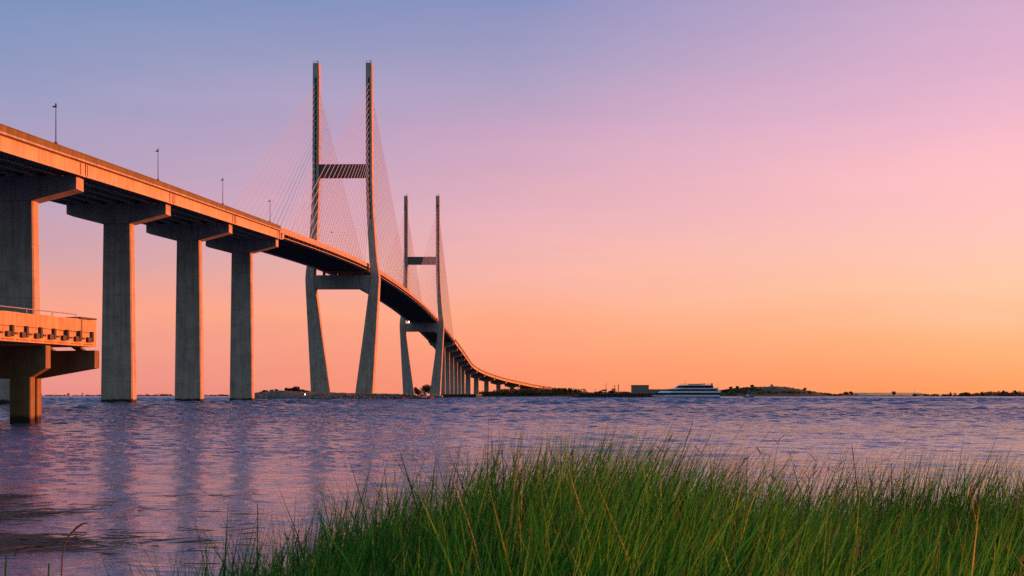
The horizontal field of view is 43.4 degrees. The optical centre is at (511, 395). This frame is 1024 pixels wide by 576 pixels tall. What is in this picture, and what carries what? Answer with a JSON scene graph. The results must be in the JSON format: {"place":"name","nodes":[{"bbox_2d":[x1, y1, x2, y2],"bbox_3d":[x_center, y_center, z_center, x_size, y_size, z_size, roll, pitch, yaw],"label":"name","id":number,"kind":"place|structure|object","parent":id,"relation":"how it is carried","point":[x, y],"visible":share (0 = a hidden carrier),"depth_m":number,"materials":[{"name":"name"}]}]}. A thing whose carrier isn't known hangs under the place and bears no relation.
{"place":"outdoors","nodes":[
{"label":"outdoors","id":0,"kind":"place"},
{"bbox_2d":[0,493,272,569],"bbox_3d":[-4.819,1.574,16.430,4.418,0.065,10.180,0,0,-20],"label":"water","id":1,"kind":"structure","parent":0,"point":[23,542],"depth_m":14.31,"materials":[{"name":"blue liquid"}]},
{"bbox_2d":[0,396,1023,575],"bbox_3d":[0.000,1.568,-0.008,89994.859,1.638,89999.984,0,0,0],"label":"water","id":2,"kind":"structure","parent":0,"point":[144,451],"depth_m":39.03,"materials":[{"name":"blue liquid"}]},
{"bbox_2d":[0,305,98,423],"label":"concrete pier","id":3,"kind":"structure","parent":2,"relation":"in","point":[30,358],"depth_m":70.95,"materials":[{"name":"concrete"}]},
{"bbox_2d":[0,60,582,404],"bbox_3d":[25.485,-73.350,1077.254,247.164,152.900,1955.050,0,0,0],"label":"cable stayed bridge","id":4,"kind":"structure","parent":2,"relation":"in","point":[118,202],"depth_m":321.74,"materials":[{"name":"concrete"}]},
{"bbox_2d":[52,103,57,143],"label":"lamp post","id":5,"kind":"object","parent":4,"relation":"on","point":[55,106],"visible":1,"depth_m":203.07,"materials":[{"name":"metal"}]},
{"bbox_2d":[254,391,419,398],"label":"rock island","id":6,"kind":"object","parent":2,"relation":"in","point":[284,394],"visible":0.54,"depth_m":552.01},
{"bbox_2d":[292,386,300,390],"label":"bush","id":7,"kind":"object","parent":6,"relation":"on","point":[296,388],"visible":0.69,"depth_m":565.18,"materials":[{"name":"green plant"}]},
{"bbox_2d":[254,393,421,398],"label":"riprap","id":8,"kind":"object","parent":6,"relation":"on","point":[376,394],"visible":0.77,"depth_m":551.10,"materials":[{"name":"grey stone"}]},
{"bbox_2d":[417,394,433,398],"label":"work boat","id":9,"kind":"object","parent":2,"relation":"on","point":[424,396],"visible":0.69,"depth_m":535.18,"materials":[{"name":"red paint"}]},
{"bbox_2d":[441,394,481,397],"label":"fender wall","id":10,"kind":"structure","parent":2,"relation":"in","point":[461,395],"depth_m":959.86,"materials":[{"name":"concrete"}]},
{"bbox_2d":[572,393,654,397],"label":"quay wall","id":11,"kind":"structure","parent":2,"relation":"in","point":[594,395],"depth_m":1000.00,"materials":[{"name":"grey concrete"}]},
{"bbox_2d":[648,389,665,392],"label":"quay shed","id":12,"kind":"structure","parent":11,"relation":"on","point":[654,390],"depth_m":1040.00,"materials":[{"name":"grey paint"}]},
{"bbox_2d":[652,381,720,397],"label":"excursion ship","id":13,"kind":"object","parent":2,"relation":"on","point":[701,390],"visible":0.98,"depth_m":954.95,"materials":[{"name":"white paint"}]},
{"bbox_2d":[0,0,1023,395],"label":"sky","id":14,"kind":"structure","parent":0,"point":[824,196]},
{"bbox_2d":[482,396,571,396],"bbox_3d":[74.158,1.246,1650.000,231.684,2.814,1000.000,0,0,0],"label":"shore","id":15,"kind":"structure","parent":0,"point":[526,396],"depth_m":1496.10,"materials":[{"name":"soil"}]},
{"bbox_2d":[478,386,626,395],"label":"shore wood","id":16,"kind":"object","parent":15,"relation":"on","point":[533,391],"visible":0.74,"depth_m":1508.70,"materials":[{"name":"green plant"}]},
{"bbox_2d":[631,385,648,392],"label":"block building","id":17,"kind":"structure","parent":0,"point":[639,388],"depth_m":1040.00,"materials":[{"name":"grey concrete"}]},
{"bbox_2d":[718,387,870,396],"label":"wooded hill","id":18,"kind":"structure","parent":0,"point":[782,394],"depth_m":2469.62,"materials":[{"name":"green plant"}]},
{"bbox_2d":[720,386,841,395],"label":"hillside wood","id":19,"kind":"object","parent":18,"relation":"on","point":[735,391],"visible":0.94,"depth_m":2500.39,"materials":[{"name":"green plant"}]},
{"bbox_2d":[849,393,929,395],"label":"dry grass bank","id":20,"kind":"structure","parent":0,"point":[886,394],"depth_m":2814.62,"materials":[{"name":"brown plant"}]},
{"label":"marsh bank","id":21,"kind":"structure","parent":0,"visible":0},
{"bbox_2d":[4,555,6,575],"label":"grass blade","id":22,"kind":"object","parent":21,"relation":"on","point":[5,565],"depth_m":2.90,"materials":[{"name":"green plant"}]},
{"bbox_2d":[257,504,257,571],"bbox_3d":[-0.871,0.922,4.400,0.009,1.102,0.009,0,0,0],"label":"upright stalk","id":23,"kind":"object","parent":21,"relation":"on","point":[257,535],"visible":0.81,"depth_m":4.40,"materials":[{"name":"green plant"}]},
{"bbox_2d":[35,412,1023,575],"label":"marsh grass","id":24,"kind":"structure","parent":21,"relation":"on","point":[458,544],"depth_m":4.28,"materials":[{"name":"green plant"}]},
{"bbox_2d":[61,523,90,575],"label":"bent reed","id":25,"kind":"object","parent":24,"relation":"on","point":[74,530],"visible":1,"depth_m":3.10,"materials":[{"name":"brown plant"}]},
{"bbox_2d":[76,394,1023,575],"bbox_3d":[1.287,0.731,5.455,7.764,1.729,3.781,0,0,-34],"label":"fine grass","id":26,"kind":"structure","parent":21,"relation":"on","point":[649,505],"depth_m":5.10,"materials":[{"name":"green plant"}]},
{"bbox_2d":[823,524,839,572],"bbox_3d":[0.939,0.958,4.400,0.370,1.044,0.019,0,0,0],"label":"seed head stalk","id":27,"kind":"object","parent":21,"relation":"on","point":[833,541],"visible":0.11,"depth_m":4.40,"materials":[{"name":"plant"}]},
{"bbox_2d":[854,530,860,574],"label":"seed head stalk","id":28,"kind":"object","parent":21,"relation":"on","point":[857,553],"visible":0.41,"depth_m":4.29,"materials":[{"name":"plant"}]},
{"bbox_2d":[852,448,873,527],"bbox_3d":[1.609,0.841,5.804,0.155,1.250,0.015,0,0,0],"label":"forked stalk","id":29,"kind":"object","parent":21,"relation":"on","point":[857,489],"visible":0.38,"depth_m":5.80,"materials":[{"name":"green plant"}]},
{"bbox_2d":[891,463,892,533],"bbox_3d":[1.664,0.878,5.600,0.029,1.172,0.008,0,0,0],"label":"upright stalk","id":30,"kind":"object","parent":21,"relation":"on","point":[891,488],"visible":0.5,"depth_m":5.60,"materials":[{"name":"green plant"}]},
{"bbox_3d":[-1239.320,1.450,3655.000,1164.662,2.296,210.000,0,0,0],"label":"left far shore","id":31,"kind":"structure","parent":0,"visible":0},
{"bbox_2d":[41,394,229,395],"bbox_3d":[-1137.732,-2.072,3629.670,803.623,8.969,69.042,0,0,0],"label":"wood","id":32,"kind":"object","parent":31,"relation":"on","point":[137,395],"visible":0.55,"depth_m":3626.91,"materials":[{"name":"green plant"}]},
{"bbox_3d":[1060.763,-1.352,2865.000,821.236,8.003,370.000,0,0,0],"label":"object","id":33,"kind":"structure","parent":0,"visible":0},
{"bbox_2d":[839,391,1023,395],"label":"wood","id":34,"kind":"object","parent":33,"relation":"on","point":[999,393],"visible":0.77,"depth_m":2728.58,"materials":[{"name":"green plant"}]},
{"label":"tower bank","id":35,"kind":"structure","parent":0,"visible":0},
{"bbox_2d":[414,387,421,394],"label":"tree","id":36,"kind":"object","parent":35,"relation":"on","point":[416,390],"visible":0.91,"depth_m":982.88,"materials":[{"name":"green plant"}]},
{"bbox_2d":[420,384,430,393],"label":"tree","id":37,"kind":"object","parent":35,"relation":"on","point":[425,388],"visible":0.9,"depth_m":997.98,"materials":[{"name":"green plant"}]}
]}

